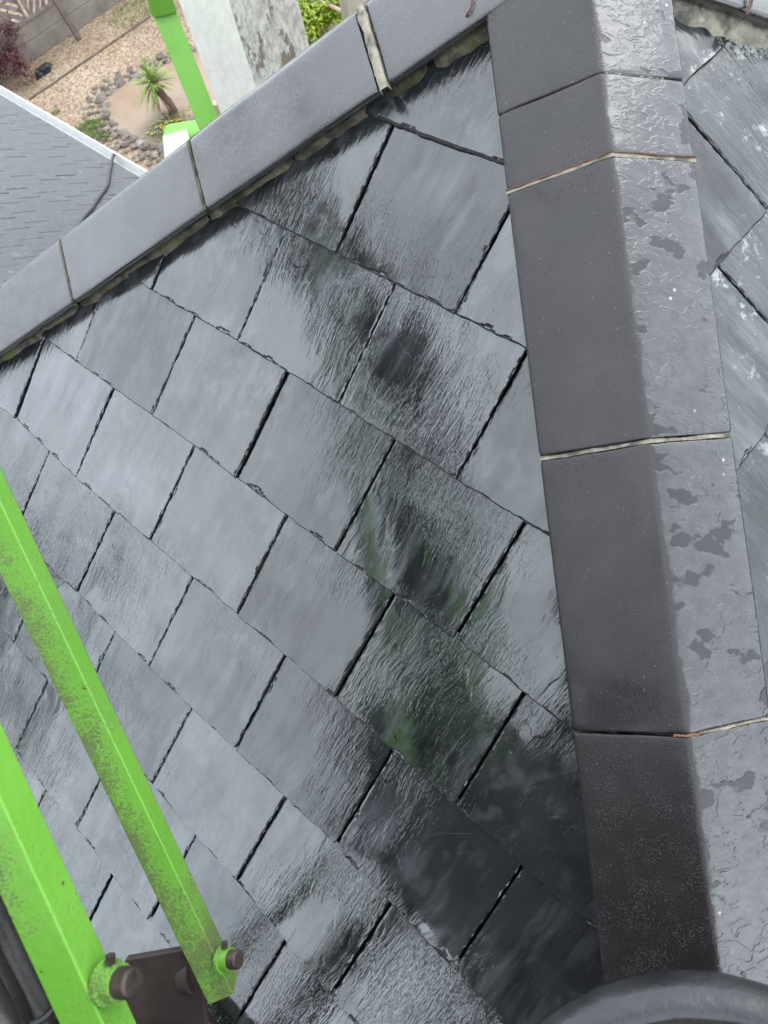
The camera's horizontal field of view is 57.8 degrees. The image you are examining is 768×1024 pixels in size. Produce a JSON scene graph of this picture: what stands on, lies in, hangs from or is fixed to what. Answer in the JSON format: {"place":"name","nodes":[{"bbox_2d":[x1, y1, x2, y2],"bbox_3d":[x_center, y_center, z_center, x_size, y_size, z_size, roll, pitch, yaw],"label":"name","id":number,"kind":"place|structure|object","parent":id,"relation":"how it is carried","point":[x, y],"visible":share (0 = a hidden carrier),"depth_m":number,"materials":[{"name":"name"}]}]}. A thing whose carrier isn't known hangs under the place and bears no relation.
{"place":"outdoors","nodes":[
{"label":"outdoors","id":0,"kind":"place"},
{"bbox_2d":[0,86,146,284],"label":"roof","id":1,"kind":"structure","parent":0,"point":[53,175],"depth_m":6.54,"materials":[{"name":"stone"}]},
{"bbox_2d":[75,153,114,226],"bbox_3d":[-2.604,-2.702,6.186,0.146,1.573,3.744,-15,62,2],"label":"cable","id":2,"kind":"object","parent":1,"relation":"on","point":[94,205],"visible":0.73,"depth_m":6.40,"materials":[{"name":"black rubber"}]},
{"bbox_2d":[108,53,214,144],"bbox_3d":[-4.289,-8.629,14.255,2.657,0.001,2.884,37,74,24],"label":"dirt patch","id":3,"kind":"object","parent":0,"point":[125,112],"depth_m":14.13,"materials":[{"name":"brown soil"}]},
{"bbox_2d":[130,50,178,118],"bbox_3d":[-4.462,-8.290,13.517,1.056,1.134,0.995,-6,62,6],"label":"spiky palm","id":4,"kind":"object","parent":3,"relation":"on","point":[155,86],"visible":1,"depth_m":13.43,"materials":[{"name":"green plant"}]},
{"bbox_2d":[142,104,189,140],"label":"low garden plants","id":5,"kind":"object","parent":3,"relation":"on","point":[163,127],"visible":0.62,"depth_m":13.75,"materials":[{"name":"yellow plant"}]},
{"bbox_2d":[0,0,340,170],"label":"ground","id":6,"kind":"structure","parent":0,"point":[67,95],"depth_m":15.29,"materials":[{"name":"beige gravel"}]},
{"bbox_2d":[0,9,33,85],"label":"red shrub","id":7,"kind":"object","parent":6,"relation":"on","point":[15,59],"visible":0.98,"depth_m":15.01,"materials":[{"name":"red plant"}]},
{"bbox_2d":[34,62,52,79],"bbox_3d":[-7.534,-9.739,15.368,0.269,0.202,0.542,37,74,24],"label":"rock","id":8,"kind":"object","parent":6,"relation":"on","point":[44,68],"visible":1,"depth_m":15.32,"materials":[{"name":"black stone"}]},
{"bbox_2d":[51,108,58,114],"bbox_3d":[-6.892,-8.398,14.590,0.233,0.050,0.219,37,74,24],"label":"grass tuft","id":9,"kind":"object","parent":6,"relation":"on","point":[55,111],"visible":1,"depth_m":14.59,"materials":[{"name":"green plant"}]},
{"bbox_2d":[0,0,120,82],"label":"garden fence","id":10,"kind":"object","parent":6,"relation":"on","point":[44,27],"visible":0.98,"depth_m":15.54,"materials":[{"name":"wood"}]},
{"bbox_2d":[52,0,81,40],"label":"fence brace","id":11,"kind":"object","parent":6,"relation":"on","point":[66,18],"visible":1,"depth_m":15.47,"materials":[{"name":"brown wood"}]},
{"bbox_2d":[72,117,105,137],"bbox_3d":[-5.976,-7.765,14.055,0.709,0.141,0.691,37,74,24],"label":"grass tuft","id":12,"kind":"object","parent":6,"relation":"on","point":[92,122],"visible":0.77,"depth_m":14.08,"materials":[{"name":"green plant"}]},
{"bbox_2d":[29,15,150,99],"bbox_3d":[-6.468,-10.061,15.396,0.056,0.050,3.430,38,75,24],"label":"garden edging","id":13,"kind":"object","parent":6,"relation":"on","point":[89,58],"visible":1,"depth_m":15.36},
{"bbox_2d":[95,96,101,103],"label":"stone","id":14,"kind":"object","parent":6,"relation":"on","point":[98,99],"visible":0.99,"depth_m":14.49,"materials":[{"name":"grey stone"}]},
{"bbox_2d":[95,127,110,141],"bbox_3d":[-5.597,-7.534,13.882,0.393,0.121,0.347,37,74,24],"label":"grass tuft","id":15,"kind":"object","parent":6,"relation":"on","point":[101,137],"visible":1,"depth_m":13.88,"materials":[{"name":"green plant"}]},
{"bbox_2d":[99,95,107,103],"bbox_3d":[-5.848,-8.597,14.511,0.198,0.116,0.188,-22,62,-2],"label":"stone","id":16,"kind":"object","parent":6,"relation":"on","point":[103,98],"visible":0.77,"depth_m":14.47,"materials":[{"name":"grey stone"}]},
{"bbox_2d":[101,110,109,119],"bbox_3d":[-5.681,-8.117,14.229,0.220,0.130,0.230,-37,63,-10],"label":"stone","id":17,"kind":"object","parent":6,"relation":"on","point":[105,115],"visible":1,"depth_m":14.17,"materials":[{"name":"grey stone"}]},
{"bbox_2d":[101,100,109,106],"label":"stone","id":18,"kind":"object","parent":6,"relation":"on","point":[105,103],"visible":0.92,"depth_m":14.35,"materials":[{"name":"grey stone"}]},
{"bbox_2d":[105,90,112,95],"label":"stone","id":19,"kind":"object","parent":6,"relation":"on","point":[110,92],"visible":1,"depth_m":14.55,"materials":[{"name":"grey stone"}]},
{"bbox_2d":[109,132,118,138],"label":"stone","id":20,"kind":"object","parent":6,"relation":"on","point":[113,135],"visible":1,"depth_m":13.82,"materials":[{"name":"grey stone"}]},
{"bbox_2d":[110,121,117,126],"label":"stone","id":21,"kind":"object","parent":6,"relation":"on","point":[114,124],"visible":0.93,"depth_m":14.00,"materials":[{"name":"grey stone"}]},
{"bbox_2d":[113,143,120,149],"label":"stone","id":22,"kind":"object","parent":6,"relation":"on","point":[117,147],"visible":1,"depth_m":13.64,"materials":[{"name":"grey stone"}]},
{"bbox_2d":[115,79,124,87],"bbox_3d":[-5.566,-9.026,14.674,0.216,0.148,0.272,-14,62,3],"label":"stone","id":23,"kind":"object","parent":6,"relation":"on","point":[119,83],"visible":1,"depth_m":14.62,"materials":[{"name":"grey stone"}]},
{"bbox_2d":[0,0,243,1023],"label":"boom lift","id":24,"kind":"object","parent":6,"relation":"on","point":[58,965],"visible":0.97,"depth_m":0.83,"materials":[{"name":"green paint"}]},
{"bbox_2d":[536,969,767,1023],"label":"bucket","id":25,"kind":"object","parent":24,"relation":"on","point":[681,996],"visible":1,"depth_m":0.60,"materials":[{"name":"black plastic"}]},
{"bbox_2d":[117,128,127,134],"bbox_3d":[-5.193,-7.570,13.869,0.269,0.135,0.203,30,60,18],"label":"stone","id":26,"kind":"object","parent":6,"relation":"on","point":[120,131],"visible":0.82,"depth_m":13.81,"materials":[{"name":"grey stone"}]},
{"bbox_2d":[120,142,128,146],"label":"stone","id":27,"kind":"object","parent":6,"relation":"on","point":[124,144],"visible":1,"depth_m":13.63,"materials":[{"name":"grey stone"}]},
{"bbox_2d":[121,131,130,140],"bbox_3d":[-5.105,-7.445,13.790,0.213,0.127,0.186,-24,77,5],"label":"stone","id":28,"kind":"object","parent":6,"relation":"on","point":[126,135],"visible":1,"depth_m":13.75,"materials":[{"name":"grey stone"}]},
{"bbox_2d":[108,0,150,26],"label":"grass tuft","id":29,"kind":"object","parent":6,"relation":"on","point":[136,9],"visible":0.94,"depth_m":15.99,"materials":[{"name":"green plant"}]},
{"bbox_2d":[130,143,137,148],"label":"stone","id":30,"kind":"object","parent":6,"relation":"on","point":[133,145],"visible":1,"depth_m":13.56,"materials":[{"name":"grey stone"}]},
{"bbox_2d":[130,135,138,142],"bbox_3d":[-4.913,-7.353,13.711,0.205,0.098,0.163,41,82,12],"label":"stone","id":31,"kind":"object","parent":6,"relation":"on","point":[133,138],"visible":0.91,"depth_m":13.68,"materials":[{"name":"grey stone"}]},
{"bbox_2d":[131,72,141,80],"bbox_3d":[-5.223,-9.162,14.695,0.249,0.148,0.218,-42,75,7],"label":"stone","id":32,"kind":"object","parent":6,"relation":"on","point":[136,75],"visible":0.74,"depth_m":14.64,"materials":[{"name":"grey stone"}]},
{"bbox_2d":[136,140,144,146],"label":"stone","id":33,"kind":"object","parent":6,"relation":"on","point":[139,142],"visible":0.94,"depth_m":13.57,"materials":[{"name":"grey stone"}]},
{"bbox_2d":[139,153,145,160],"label":"stone","id":34,"kind":"object","parent":6,"relation":"on","point":[142,156],"visible":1,"depth_m":13.37,"materials":[{"name":"grey stone"}]},
{"bbox_2d":[143,141,149,149],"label":"stone","id":35,"kind":"object","parent":6,"relation":"on","point":[146,144],"visible":1,"depth_m":13.49,"materials":[{"name":"grey stone"}]},
{"bbox_2d":[145,150,150,156],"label":"stone","id":36,"kind":"object","parent":6,"relation":"on","point":[148,153],"visible":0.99,"depth_m":13.40,"materials":[{"name":"grey stone"}]},
{"bbox_2d":[150,144,156,149],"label":"stone","id":37,"kind":"object","parent":6,"relation":"on","point":[153,146],"visible":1,"depth_m":13.46,"materials":[{"name":"grey stone"}]},
{"bbox_2d":[151,151,158,158],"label":"stone","id":38,"kind":"object","parent":6,"relation":"on","point":[155,154],"visible":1,"depth_m":13.34,"materials":[{"name":"grey stone"}]},
{"bbox_2d":[157,141,163,150],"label":"stone","id":39,"kind":"object","parent":6,"relation":"on","point":[159,145],"visible":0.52,"depth_m":13.41,"materials":[{"name":"grey stone"}]},
{"bbox_2d":[158,146,163,154],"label":"stone","id":40,"kind":"object","parent":6,"relation":"on","point":[161,150],"visible":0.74,"depth_m":13.34,"materials":[{"name":"grey stone"}]},
{"bbox_2d":[212,99,220,115],"bbox_3d":[-1.055,-2.383,7.910,0.090,4.696,0.090,-19,61,0],"label":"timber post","id":41,"kind":"object","parent":6,"relation":"on","point":[216,107],"visible":0.04,"depth_m":5.85,"materials":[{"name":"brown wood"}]},
{"bbox_2d":[179,0,308,113],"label":"rendered pillar","id":42,"kind":"structure","parent":6,"relation":"on","point":[244,47],"depth_m":5.39,"materials":[{"name":"white paint"}]},
{"bbox_2d":[298,0,341,42],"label":"green shrub","id":43,"kind":"object","parent":6,"relation":"on","point":[316,16],"visible":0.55,"depth_m":13.39,"materials":[{"name":"green plant"}]},
{"bbox_2d":[316,0,340,21],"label":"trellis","id":44,"kind":"object","parent":43,"relation":"attached to","point":[335,8],"visible":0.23,"depth_m":13.16,"materials":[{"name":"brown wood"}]},
{"bbox_2d":[339,0,364,19],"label":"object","id":45,"kind":"object","parent":6,"relation":"on","point":[348,7],"depth_m":5.15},
{"bbox_2d":[0,0,767,1023],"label":"slate roof","id":46,"kind":"structure","parent":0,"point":[384,426],"depth_m":1.06,"materials":[{"name":"stone"}]}
]}

